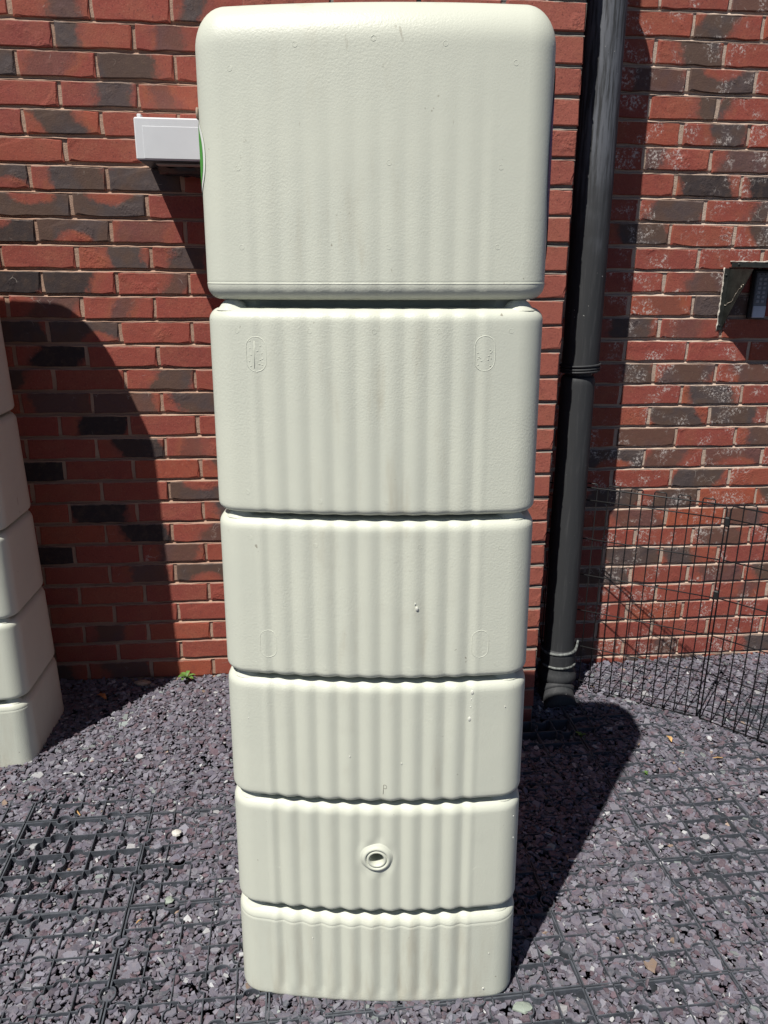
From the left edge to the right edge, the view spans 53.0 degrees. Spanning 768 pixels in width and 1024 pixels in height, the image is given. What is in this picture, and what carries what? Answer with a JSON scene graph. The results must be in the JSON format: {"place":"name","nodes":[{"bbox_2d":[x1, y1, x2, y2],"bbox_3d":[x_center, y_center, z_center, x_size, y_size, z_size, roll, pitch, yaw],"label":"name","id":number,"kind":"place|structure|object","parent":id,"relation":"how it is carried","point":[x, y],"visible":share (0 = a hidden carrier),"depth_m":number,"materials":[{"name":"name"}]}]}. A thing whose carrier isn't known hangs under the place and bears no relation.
{"place":"outdoors","nodes":[
{"label":"outdoors","id":0,"kind":"place"},
{"bbox_2d":[0,660,767,1023],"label":"ground","id":1,"kind":"structure","parent":0,"point":[540,730],"depth_m":1.91,"materials":[{"name":"stone"}]},
{"bbox_2d":[0,0,242,695],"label":"brick wall","id":2,"kind":"structure","parent":1,"relation":"on","point":[109,302],"depth_m":2.44,"materials":[{"name":"red brick"}]},
{"bbox_2d":[133,114,200,178],"bbox_3d":[-0.542,-1.044,2.220,0.302,0.158,0.196,-1,18,-6],"label":"wall box","id":3,"kind":"object","parent":2,"relation":"attached to","point":[167,146],"visible":0.51,"depth_m":2.12,"materials":[{"name":"white plastic"}]},
{"bbox_2d":[0,652,767,1023],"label":"slate chips","id":4,"kind":"object","parent":1,"relation":"on","point":[206,712],"visible":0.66,"depth_m":2.00,"materials":[{"name":"grey gravel"}]},
{"bbox_2d":[0,320,63,767],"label":"water tank","id":5,"kind":"object","parent":4,"relation":"on","point":[31,707],"visible":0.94,"depth_m":2.28,"materials":[{"name":"plastic"}]},
{"bbox_2d":[134,680,150,685],"bbox_3d":[-0.864,0.611,2.757,0.060,0.022,0.031,1,18,0],"label":"stone","id":6,"kind":"object","parent":4,"relation":"on","point":[142,682],"visible":1,"depth_m":2.75,"materials":[{"name":"stone"}]},
{"bbox_2d":[164,896,173,903],"bbox_3d":[-0.514,0.929,1.843,0.022,0.013,0.023,-6,19,-19],"label":"stone","id":7,"kind":"object","parent":4,"relation":"on","point":[169,899],"visible":1,"depth_m":1.84,"materials":[{"name":"white stone"}]},
{"bbox_2d":[172,829,180,836],"bbox_3d":[-0.554,0.857,2.056,0.026,0.018,0.022,1,18,0],"label":"stone","id":8,"kind":"object","parent":4,"relation":"on","point":[176,832],"visible":1,"depth_m":2.05,"materials":[{"name":"white stone"}]},
{"bbox_2d":[178,670,195,684],"bbox_3d":[-0.712,0.607,2.788,0.060,0.052,0.069,-3,18,-10],"label":"weed","id":9,"kind":"object","parent":4,"relation":"on","point":[186,675],"visible":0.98,"depth_m":2.79,"materials":[{"name":"green plant"}]},
{"bbox_2d":[195,2,555,1001],"bbox_3d":[-0.012,0.080,1.500,0.571,1.851,0.391,0,18,1],"label":"water tank","id":10,"kind":"object","parent":4,"relation":"on","point":[375,180],"visible":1,"depth_m":1.29,"materials":[{"name":"plastic"}]},
{"bbox_2d":[512,1001,531,1013],"bbox_3d":[0.286,1.020,1.587,0.041,0.013,0.026,6,18,17],"label":"stone","id":11,"kind":"object","parent":4,"relation":"on","point":[522,1007],"visible":1,"depth_m":1.58,"materials":[{"name":"white stone"}]},
{"bbox_2d":[535,482,727,716],"bbox_3d":[0.805,0.290,2.630,0.588,0.772,0.011,9,20,25],"label":"wire pen panel","id":12,"kind":"object","parent":4,"relation":"on","point":[643,585],"visible":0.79,"depth_m":2.58,"materials":[{"name":"black metal"}]},
{"bbox_2d":[699,504,767,743],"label":"wire pen panel","id":13,"kind":"object","parent":4,"relation":"on","point":[727,520],"visible":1,"depth_m":2.46,"materials":[{"name":"black metal"}]},
{"bbox_2d":[243,0,586,720],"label":"brick pier","id":14,"kind":"structure","parent":1,"relation":"on","point":[567,18],"depth_m":2.19,"materials":[{"name":"red brick"}]},
{"bbox_2d":[537,0,627,717],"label":"drain pipe","id":15,"kind":"object","parent":1,"relation":"on","point":[601,77],"visible":0.98,"depth_m":2.35,"materials":[{"name":"black plastic"}]},
{"bbox_2d":[536,0,767,667],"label":"brick wall","id":16,"kind":"structure","parent":1,"relation":"on","point":[680,404],"depth_m":2.64,"materials":[{"name":"red brick"}]},
{"bbox_2d":[716,261,767,329],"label":"keypad hood","id":17,"kind":"object","parent":16,"relation":"attached to","point":[736,275],"visible":1,"depth_m":2.57,"materials":[{"name":"metal"}]},
{"bbox_2d":[746,269,767,318],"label":"keypad","id":18,"kind":"object","parent":16,"relation":"attached to","point":[757,301],"visible":1,"depth_m":2.59,"materials":[{"name":"plastic"}]}
]}

